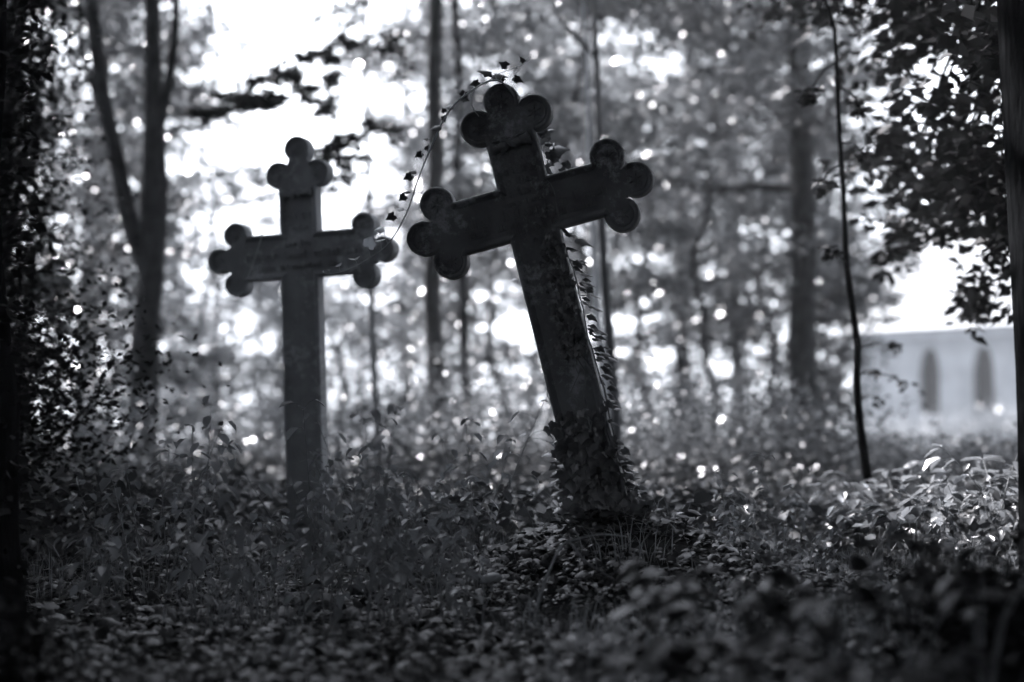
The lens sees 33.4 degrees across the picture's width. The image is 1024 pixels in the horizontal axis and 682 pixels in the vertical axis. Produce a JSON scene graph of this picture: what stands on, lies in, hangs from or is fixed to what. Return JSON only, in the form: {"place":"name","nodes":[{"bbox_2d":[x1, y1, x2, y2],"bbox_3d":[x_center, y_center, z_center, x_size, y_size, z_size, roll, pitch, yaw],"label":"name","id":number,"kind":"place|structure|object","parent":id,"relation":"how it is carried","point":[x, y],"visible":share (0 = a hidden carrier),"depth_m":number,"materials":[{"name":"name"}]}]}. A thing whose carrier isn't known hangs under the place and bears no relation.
{"place":"outdoors","nodes":[
{"label":"outdoors","id":0,"kind":"place"},
{"bbox_2d":[6,0,1003,435],"label":"sky","id":1,"kind":"structure","parent":0,"point":[299,34],"materials":[{"name":"white"}]},
{"bbox_2d":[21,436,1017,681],"bbox_3d":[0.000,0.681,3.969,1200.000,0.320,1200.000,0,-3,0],"label":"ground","id":2,"kind":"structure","parent":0,"point":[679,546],"depth_m":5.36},
{"bbox_2d":[0,0,58,616],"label":"ivy clad tree","id":3,"kind":"object","parent":2,"relation":"on","point":[14,566],"visible":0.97,"depth_m":4.98,"materials":[{"name":"black plant"}]},
{"bbox_2d":[0,580,111,681],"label":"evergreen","id":4,"kind":"object","parent":2,"relation":"on","point":[15,636],"visible":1,"depth_m":3.46,"materials":[{"name":"black plant"}]},
{"bbox_2d":[3,0,109,473],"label":"evergreen shrub","id":5,"kind":"object","parent":2,"relation":"on","point":[73,66],"visible":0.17,"depth_m":10.65,"materials":[{"name":"black plant"}]},
{"bbox_2d":[0,0,119,476],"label":"evergreen shrub","id":6,"kind":"object","parent":2,"relation":"on","point":[12,95],"visible":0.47,"depth_m":9.19,"materials":[{"name":"black plant"}]},
{"bbox_2d":[0,111,183,504],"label":"evergreen shrub","id":7,"kind":"object","parent":2,"relation":"on","point":[36,271],"visible":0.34,"depth_m":9.50,"materials":[{"name":"black plant"}]},
{"bbox_2d":[54,528,137,621],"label":"weed","id":8,"kind":"object","parent":2,"relation":"on","point":[115,542],"visible":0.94,"depth_m":4.94,"materials":[{"name":"grey plant"}]},
{"bbox_2d":[60,478,155,592],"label":"weed","id":9,"kind":"object","parent":2,"relation":"on","point":[115,526],"visible":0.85,"depth_m":5.66,"materials":[{"name":"grey plant"}]},
{"bbox_2d":[19,316,209,516],"bbox_3d":[-3.098,0.543,11.034,2.321,1.369,1.899,0,-3,0],"label":"woodland shrub","id":10,"kind":"object","parent":2,"relation":"on","point":[98,430],"visible":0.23,"depth_m":10.98,"materials":[{"name":"grey plant"}]},
{"bbox_2d":[3,193,229,552],"bbox_3d":[-2.298,0.196,7.019,1.942,1.568,1.910,-3,-4,40],"label":"evergreen shrub","id":11,"kind":"object","parent":2,"relation":"on","point":[48,448],"visible":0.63,"depth_m":7.11,"materials":[{"name":"black plant"}]},
{"bbox_2d":[12,0,242,439],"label":"understorey tree","id":12,"kind":"object","parent":2,"relation":"on","point":[173,131],"visible":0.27,"depth_m":20.29,"materials":[{"name":"grey plant"}]},
{"bbox_2d":[10,0,248,435],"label":"understorey tree","id":13,"kind":"object","parent":2,"relation":"on","point":[180,187],"visible":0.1,"depth_m":24.37,"materials":[{"name":"grey plant"}]},
{"bbox_2d":[6,0,253,462],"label":"understorey tree","id":14,"kind":"object","parent":2,"relation":"on","point":[113,249],"visible":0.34,"depth_m":16.54,"materials":[{"name":"grey plant"}]},
{"bbox_2d":[23,0,237,440],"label":"tall tree","id":15,"kind":"object","parent":2,"relation":"on","point":[108,61],"visible":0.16,"depth_m":21.96,"materials":[{"name":"grey plant"}]},
{"bbox_2d":[11,3,273,417],"bbox_3d":[-7.463,-2.826,31.927,6.302,10.453,5.434,0,-3,0],"label":"understorey tree","id":16,"kind":"object","parent":2,"relation":"on","point":[191,150],"visible":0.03,"depth_m":31.85,"materials":[{"name":"grey plant"}]},
{"bbox_2d":[25,367,278,515],"bbox_3d":[-2.786,0.695,11.998,2.278,1.209,2.359,1,-3,-25],"label":"woodland shrub","id":17,"kind":"object","parent":2,"relation":"on","point":[150,459],"visible":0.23,"depth_m":11.86,"materials":[{"name":"grey plant"}]},
{"bbox_2d":[62,0,241,439],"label":"understorey tree","id":18,"kind":"object","parent":2,"relation":"on","point":[191,216],"visible":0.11,"depth_m":25.98,"materials":[{"name":"grey plant"}]},
{"bbox_2d":[40,0,296,474],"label":"forked tree","id":19,"kind":"object","parent":2,"relation":"on","point":[149,230],"visible":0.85,"depth_m":14.04,"materials":[{"name":"grey plant"}]},
{"bbox_2d":[68,384,284,483],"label":"woodland shrub","id":20,"kind":"object","parent":2,"relation":"on","point":[165,437],"visible":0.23,"depth_m":14.96,"materials":[{"name":"grey plant"}]},
{"bbox_2d":[149,494,226,622],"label":"weed","id":21,"kind":"object","parent":2,"relation":"on","point":[198,566],"visible":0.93,"depth_m":4.94,"materials":[{"name":"grey plant"}]},
{"bbox_2d":[145,421,236,596],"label":"weed","id":22,"kind":"object","parent":2,"relation":"on","point":[214,465],"visible":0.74,"depth_m":5.64,"materials":[{"name":"grey plant"}]},
{"bbox_2d":[115,0,287,434],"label":"understorey tree","id":23,"kind":"object","parent":2,"relation":"on","point":[235,191],"visible":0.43,"depth_m":24.31,"materials":[{"name":"grey plant"}]},
{"bbox_2d":[164,395,242,572],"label":"weed","id":24,"kind":"object","parent":2,"relation":"on","point":[224,438],"visible":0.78,"depth_m":6.24,"materials":[{"name":"grey plant"}]},
{"bbox_2d":[38,235,381,451],"bbox_3d":[-4.259,0.187,21.833,5.037,3.344,3.963,-1,-3,23],"label":"tree","id":25,"kind":"object","parent":2,"relation":"on","point":[227,363],"visible":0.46,"depth_m":21.51,"materials":[{"name":"grey plant"}]},
{"bbox_2d":[110,179,341,450],"bbox_3d":[-5.231,-0.388,29.897,4.200,5.380,4.170,0,-3,0],"label":"tree","id":26,"kind":"object","parent":2,"relation":"on","point":[221,234],"visible":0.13,"depth_m":29.78,"materials":[{"name":"grey plant"}]},
{"bbox_2d":[217,482,275,626],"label":"weed","id":27,"kind":"object","parent":2,"relation":"on","point":[234,575],"visible":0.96,"depth_m":4.67,"materials":[{"name":"grey plant"}]},
{"bbox_2d":[159,385,360,487],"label":"woodland shrub","id":28,"kind":"object","parent":2,"relation":"on","point":[266,438],"visible":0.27,"depth_m":16.92,"materials":[{"name":"grey plant"}]},
{"bbox_2d":[175,204,344,444],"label":"tree","id":29,"kind":"object","parent":2,"relation":"on","point":[269,232],"visible":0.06,"depth_m":32.77,"materials":[{"name":"grey plant"}]},
{"bbox_2d":[114,231,413,453],"bbox_3d":[-3.372,0.228,23.883,4.114,3.472,4.532,2,-4,-33],"label":"tree","id":30,"kind":"object","parent":2,"relation":"on","point":[279,336],"visible":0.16,"depth_m":23.13,"materials":[{"name":"grey plant"}]},
{"bbox_2d":[221,399,337,594],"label":"weed","id":31,"kind":"object","parent":2,"relation":"on","point":[289,433],"visible":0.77,"depth_m":5.67,"materials":[{"name":"grey plant"}]},
{"bbox_2d":[180,0,418,472],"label":"thin tree","id":32,"kind":"object","parent":2,"relation":"on","point":[266,100],"visible":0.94,"depth_m":12.71,"materials":[{"name":"black plant"}]},
{"bbox_2d":[207,136,398,551],"bbox_3d":[-0.935,0.105,7.531,0.908,2.034,0.087,-1,-3,19],"label":"iron cross","id":33,"kind":"object","parent":2,"relation":"on","point":[300,253],"visible":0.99,"depth_m":7.53,"materials":[{"name":"metal"}]},
{"bbox_2d":[292,534,372,631],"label":"weed","id":34,"kind":"object","parent":2,"relation":"on","point":[316,592],"visible":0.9,"depth_m":4.86,"materials":[{"name":"grey plant"}]},
{"bbox_2d":[302,515,366,628],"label":"weed","id":35,"kind":"object","parent":2,"relation":"on","point":[341,597],"visible":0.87,"depth_m":4.96,"materials":[{"name":"grey plant"}]},
{"bbox_2d":[319,410,398,639],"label":"weed","id":36,"kind":"object","parent":2,"relation":"on","point":[340,507],"visible":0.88,"depth_m":4.76,"materials":[{"name":"grey plant"}]},
{"bbox_2d":[238,185,486,453],"bbox_3d":[-2.679,-0.178,30.552,4.585,5.016,5.691,0,-3,0],"label":"tree","id":37,"kind":"object","parent":2,"relation":"on","point":[359,386],"visible":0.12,"depth_m":30.08,"materials":[{"name":"grey plant"}]},
{"bbox_2d":[199,262,527,451],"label":"tree","id":38,"kind":"object","parent":2,"relation":"on","point":[345,304],"visible":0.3,"depth_m":21.48,"materials":[{"name":"grey plant"}]},
{"bbox_2d":[244,365,516,490],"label":"woodland shrub","id":39,"kind":"object","parent":2,"relation":"on","point":[336,424],"visible":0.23,"depth_m":13.85,"materials":[{"name":"grey plant"}]},
{"bbox_2d":[346,404,414,634],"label":"weed","id":40,"kind":"object","parent":2,"relation":"on","point":[377,440],"visible":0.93,"depth_m":4.72,"materials":[{"name":"grey plant"}]},
{"bbox_2d":[297,0,499,441],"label":"tall tree","id":41,"kind":"object","parent":2,"relation":"on","point":[384,114],"visible":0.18,"depth_m":30.02,"materials":[{"name":"grey plant"}]},
{"bbox_2d":[366,533,450,638],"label":"weed","id":42,"kind":"object","parent":2,"relation":"on","point":[410,592],"visible":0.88,"depth_m":4.70,"materials":[{"name":"grey plant"}]},
{"bbox_2d":[327,321,528,454],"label":"woodland shrub","id":43,"kind":"object","parent":2,"relation":"on","point":[403,377],"visible":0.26,"depth_m":19.79,"materials":[{"name":"grey plant"}]},
{"bbox_2d":[348,0,514,357],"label":"understorey tree","id":44,"kind":"object","parent":2,"relation":"on","point":[411,137],"visible":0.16,"depth_m":26.15,"materials":[{"name":"grey plant"}]},
{"bbox_2d":[423,0,446,485],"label":"tall tree","id":45,"kind":"object","parent":2,"relation":"on","point":[432,307],"visible":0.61,"depth_m":15.08,"materials":[{"name":"grey plant"}]},
{"bbox_2d":[327,355,553,495],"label":"woodland shrub","id":46,"kind":"object","parent":2,"relation":"on","point":[412,429],"visible":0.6,"depth_m":12.86,"materials":[{"name":"grey plant"}]},
{"bbox_2d":[412,498,472,618],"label":"weed","id":47,"kind":"object","parent":2,"relation":"on","point":[432,522],"visible":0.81,"depth_m":4.98,"materials":[{"name":"grey plant"}]},
{"bbox_2d":[410,0,476,464],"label":"tall tree","id":48,"kind":"object","parent":2,"relation":"on","point":[462,307],"visible":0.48,"depth_m":16.57,"materials":[{"name":"grey plant"}]},
{"bbox_2d":[416,508,496,639],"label":"weed","id":49,"kind":"object","parent":2,"relation":"on","point":[459,569],"visible":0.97,"depth_m":4.62,"materials":[{"name":"grey plant"}]},
{"bbox_2d":[364,0,573,427],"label":"understorey tree","id":50,"kind":"object","parent":2,"relation":"on","point":[519,294],"visible":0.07,"depth_m":36.22,"materials":[{"name":"grey plant"}]},
{"bbox_2d":[320,0,625,433],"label":"understorey tree","id":51,"kind":"object","parent":2,"relation":"on","point":[400,305],"visible":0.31,"depth_m":19.15,"materials":[{"name":"grey plant"}]},
{"bbox_2d":[344,304,636,480],"bbox_3d":[-0.254,0.531,15.055,2.644,1.742,2.460,0,-3,0],"label":"woodland shrub","id":52,"kind":"object","parent":2,"relation":"on","point":[512,396],"visible":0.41,"depth_m":14.86,"materials":[{"name":"grey plant"}]},
{"bbox_2d":[443,394,554,555],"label":"weed","id":53,"kind":"object","parent":2,"relation":"on","point":[506,493],"visible":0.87,"depth_m":6.12,"materials":[{"name":"grey plant"}]},
{"bbox_2d":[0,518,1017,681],"bbox_3d":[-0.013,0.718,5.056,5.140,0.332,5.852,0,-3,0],"label":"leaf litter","id":54,"kind":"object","parent":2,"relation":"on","point":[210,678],"visible":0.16,"depth_m":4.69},
{"bbox_2d":[1,505,1018,681],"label":"ground ivy","id":55,"kind":"object","parent":2,"relation":"on","point":[148,629],"visible":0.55,"depth_m":4.85,"materials":[{"name":"grey plant"}]},
{"bbox_2d":[0,479,1023,681],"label":"woodland grass","id":56,"kind":"structure","parent":2,"relation":"on","point":[624,648],"depth_m":4.65,"materials":[{"name":"black plant"}]},
{"bbox_2d":[369,0,661,444],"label":"understorey tree","id":57,"kind":"object","parent":2,"relation":"on","point":[501,306],"visible":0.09,"depth_m":27.85,"materials":[{"name":"grey plant"}]},
{"bbox_2d":[19,439,1017,574],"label":"undergrowth","id":58,"kind":"object","parent":2,"relation":"on","point":[702,502],"visible":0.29,"depth_m":7.63,"materials":[{"name":"grey plant"}]},
{"bbox_2d":[406,83,653,495],"bbox_3d":[0.059,0.017,5.930,0.872,1.844,0.080,-1,-3,11],"label":"iron cross","id":59,"kind":"object","parent":2,"relation":"on","point":[516,210],"visible":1,"depth_m":5.94,"materials":[{"name":"metal"}]},
{"bbox_2d":[323,55,530,273],"bbox_3d":[-0.300,-0.621,6.027,0.838,0.743,0.148,-1,-3,22],"label":"trailing ivy","id":60,"kind":"object","parent":59,"relation":"attached to","point":[369,242],"visible":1,"depth_m":5.99,"materials":[{"name":"black plant"}]},
{"bbox_2d":[510,129,664,533],"bbox_3d":[0.290,0.130,5.875,0.597,1.795,0.250,-2,-4,26],"label":"climbing ivy","id":61,"kind":"object","parent":59,"relation":"attached to","point":[571,476],"visible":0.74,"depth_m":5.84,"materials":[{"name":"black plant"}]},
{"bbox_2d":[387,369,692,499],"bbox_3d":[0.141,0.728,12.532,2.205,1.083,2.047,1,-3,-12],"label":"woodland shrub","id":62,"kind":"object","parent":2,"relation":"on","point":[527,448],"visible":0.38,"depth_m":12.33,"materials":[{"name":"grey plant"}]},
{"bbox_2d":[501,0,621,453],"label":"young tree","id":63,"kind":"object","parent":2,"relation":"on","point":[616,416],"visible":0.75,"depth_m":11.03,"materials":[{"name":"grey plant"}]},
{"bbox_2d":[358,0,767,323],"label":"understorey tree","id":64,"kind":"object","parent":2,"relation":"on","point":[660,288],"visible":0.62,"depth_m":16.63,"materials":[{"name":"grey plant"}]},
{"bbox_2d":[581,0,609,410],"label":"birch tree","id":65,"kind":"object","parent":2,"relation":"on","point":[594,271],"visible":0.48,"depth_m":14.05,"materials":[{"name":"grey plant"}]},
{"bbox_2d":[472,0,756,417],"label":"understorey tree","id":66,"kind":"object","parent":2,"relation":"on","point":[666,325],"visible":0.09,"depth_m":29.29,"materials":[{"name":"grey plant"}]},
{"bbox_2d":[472,0,788,443],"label":"understorey tree","id":67,"kind":"object","parent":2,"relation":"on","point":[715,313],"visible":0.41,"depth_m":19.93,"materials":[{"name":"grey plant"}]},
{"bbox_2d":[580,635,713,681],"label":"broadleaf plant","id":68,"kind":"object","parent":2,"relation":"on","point":[670,663],"visible":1,"depth_m":3.13,"materials":[{"name":"grey plant"}]},
{"bbox_2d":[520,332,789,495],"bbox_3d":[1.143,0.613,13.477,2.161,1.374,2.269,0,-3,0],"label":"woodland shrub","id":69,"kind":"object","parent":2,"relation":"on","point":[662,421],"visible":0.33,"depth_m":13.27,"materials":[{"name":"grey plant"}]},
{"bbox_2d":[608,558,725,678],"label":"broadleaf plant","id":70,"kind":"object","parent":2,"relation":"on","point":[628,568],"visible":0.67,"depth_m":3.53,"materials":[{"name":"grey plant"}]},
{"bbox_2d":[505,0,873,451],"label":"tall tree","id":71,"kind":"object","parent":2,"relation":"on","point":[681,362],"visible":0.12,"depth_m":23.08,"materials":[{"name":"grey plant"}]},
{"bbox_2d":[501,0,893,451],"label":"understorey tree","id":72,"kind":"object","parent":2,"relation":"on","point":[758,235],"visible":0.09,"depth_m":30.01,"materials":[{"name":"grey plant"}]},
{"bbox_2d":[607,393,834,503],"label":"woodland shrub","id":73,"kind":"object","parent":2,"relation":"on","point":[722,450],"visible":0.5,"depth_m":11.79,"materials":[{"name":"grey plant"}]},
{"bbox_2d":[626,568,817,681],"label":"broadleaf plant","id":74,"kind":"object","parent":2,"relation":"on","point":[772,611],"visible":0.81,"depth_m":3.27,"materials":[{"name":"black plant"}]},
{"bbox_2d":[544,0,918,453],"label":"understorey tree","id":75,"kind":"object","parent":2,"relation":"on","point":[698,38],"visible":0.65,"depth_m":17.54,"materials":[{"name":"grey plant"}]},
{"bbox_2d":[602,0,865,437],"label":"tall tree","id":76,"kind":"object","parent":2,"relation":"on","point":[738,360],"visible":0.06,"depth_m":31.02,"materials":[{"name":"grey plant"}]},
{"bbox_2d":[632,353,873,499],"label":"woodland shrub","id":77,"kind":"object","parent":2,"relation":"on","point":[786,390],"visible":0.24,"depth_m":13.90,"materials":[{"name":"grey plant"}]},
{"bbox_2d":[585,0,928,438],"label":"understorey tree","id":78,"kind":"object","parent":2,"relation":"on","point":[887,320],"visible":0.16,"depth_m":22.11,"materials":[{"name":"grey plant"}]},
{"bbox_2d":[543,0,1001,477],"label":"tall tree","id":79,"kind":"object","parent":2,"relation":"on","point":[803,121],"visible":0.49,"depth_m":16.95,"materials":[{"name":"grey plant"}]},
{"bbox_2d":[648,3,918,449],"bbox_3d":[5.153,-2.684,32.857,5.601,10.206,4.872,1,-3,-23],"label":"understorey tree","id":80,"kind":"object","parent":2,"relation":"on","point":[750,278],"visible":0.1,"depth_m":32.51,"materials":[{"name":"grey plant"}]},
{"bbox_2d":[689,582,883,681],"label":"broadleaf plant","id":81,"kind":"object","parent":2,"relation":"on","point":[765,641],"visible":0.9,"depth_m":2.89,"materials":[{"name":"black plant"}]},
{"bbox_2d":[665,370,938,505],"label":"woodland shrub","id":82,"kind":"object","parent":2,"relation":"on","point":[822,462],"visible":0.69,"depth_m":11.87,"materials":[{"name":"grey plant"}]},
{"bbox_2d":[706,86,914,451],"bbox_3d":[3.496,-0.612,20.167,2.526,4.806,2.618,0,-3,0],"label":"understorey tree","id":83,"kind":"object","parent":2,"relation":"on","point":[828,302],"visible":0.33,"depth_m":19.86,"materials":[{"name":"grey plant"}]},
{"bbox_2d":[777,481,883,565],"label":"broadleaf plant","id":84,"kind":"object","parent":2,"relation":"on","point":[851,504],"visible":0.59,"depth_m":7.10,"materials":[{"name":"grey plant"}]},
{"bbox_2d":[752,141,927,441],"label":"understorey tree","id":85,"kind":"object","parent":2,"relation":"on","point":[869,341],"visible":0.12,"depth_m":27.00,"materials":[{"name":"grey plant"}]},
{"bbox_2d":[764,26,923,447],"bbox_3d":[7.008,-2.242,36.126,3.546,9.672,4.776,-1,-3,17],"label":"understorey tree","id":86,"kind":"object","parent":2,"relation":"on","point":[873,216],"visible":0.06,"depth_m":36.13,"materials":[{"name":"plant"}]},
{"bbox_2d":[739,539,957,665],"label":"broadleaf plant","id":87,"kind":"object","parent":2,"relation":"on","point":[800,604],"visible":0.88,"depth_m":3.20,"materials":[{"name":"black plant"}]},
{"bbox_2d":[826,502,911,557],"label":"broadleaf plant","id":88,"kind":"object","parent":2,"relation":"on","point":[861,526],"visible":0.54,"depth_m":6.61,"materials":[{"name":"grey plant"}]},
{"bbox_2d":[793,0,971,551],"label":"sapling","id":89,"kind":"object","parent":2,"relation":"on","point":[808,98],"visible":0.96,"depth_m":7.99,"materials":[{"name":"black plant"}]},
{"bbox_2d":[743,0,1023,595],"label":"edge tree","id":90,"kind":"object","parent":2,"relation":"on","point":[957,181],"visible":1,"depth_m":8.12,"materials":[{"name":"black plant"}]},
{"bbox_2d":[774,421,1016,481],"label":"woodland shrub","id":91,"kind":"object","parent":2,"relation":"on","point":[908,440],"visible":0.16,"depth_m":14.81,"materials":[{"name":"grey plant"}]},
{"bbox_2d":[803,636,1000,681],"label":"broadleaf plant","id":92,"kind":"object","parent":2,"relation":"on","point":[957,662],"visible":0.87,"depth_m":2.60,"materials":[{"name":"black plant"}]},
{"bbox_2d":[859,489,957,575],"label":"broadleaf plant","id":93,"kind":"object","parent":2,"relation":"on","point":[872,507],"visible":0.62,"depth_m":6.29,"materials":[{"name":"grey plant"}]},
{"bbox_2d":[795,513,1023,681],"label":"bush","id":94,"kind":"object","parent":2,"relation":"on","point":[1011,656],"visible":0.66,"depth_m":3.40,"materials":[{"name":"black plant"}]},
{"bbox_2d":[851,412,987,451],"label":"sunlit shrub","id":95,"kind":"object","parent":2,"relation":"on","point":[933,434],"visible":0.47,"depth_m":41.69,"materials":[{"name":"grey plant"}]},
{"bbox_2d":[829,531,1023,681],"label":"broadleaf plant","id":96,"kind":"object","parent":2,"relation":"on","point":[856,562],"visible":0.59,"depth_m":3.40,"materials":[{"name":"black plant"}]},
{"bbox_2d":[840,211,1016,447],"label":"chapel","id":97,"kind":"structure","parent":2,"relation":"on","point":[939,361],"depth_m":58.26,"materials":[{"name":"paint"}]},
{"bbox_2d":[916,349,942,417],"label":"window","id":98,"kind":"structure","parent":97,"relation":"in","point":[931,382],"depth_m":58.26,"materials":[{"name":"grey glass"}]},
{"bbox_2d":[970,347,993,416],"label":"window","id":99,"kind":"structure","parent":97,"relation":"in","point":[984,371],"depth_m":56.84,"materials":[{"name":"grey glass"}]},
{"bbox_2d":[839,424,1017,504],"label":"woodland shrub","id":100,"kind":"object","parent":2,"relation":"on","point":[917,457],"visible":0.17,"depth_m":13.03,"materials":[{"name":"grey plant"}]},
{"bbox_2d":[857,423,1017,506],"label":"woodland shrub","id":101,"kind":"object","parent":2,"relation":"on","point":[977,452],"visible":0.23,"depth_m":11.77,"materials":[{"name":"grey plant"}]},
{"bbox_2d":[872,395,1016,448],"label":"sunlit shrub","id":102,"kind":"object","parent":2,"relation":"on","point":[973,416],"visible":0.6,"depth_m":40.76,"materials":[{"name":"grey plant"}]},
{"bbox_2d":[900,461,1017,567],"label":"broadleaf plant","id":103,"kind":"object","parent":2,"relation":"on","point":[959,497],"visible":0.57,"depth_m":6.48,"materials":[{"name":"grey plant"}]},
{"bbox_2d":[923,443,1017,569],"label":"broadleaf plant","id":104,"kind":"object","parent":2,"relation":"on","point":[1001,484],"visible":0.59,"depth_m":6.51,"materials":[{"name":"grey plant"}]},
{"bbox_2d":[928,543,1023,681],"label":"broadleaf plant","id":105,"kind":"object","parent":2,"relation":"on","point":[964,556],"visible":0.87,"depth_m":3.20,"materials":[{"name":"black plant"}]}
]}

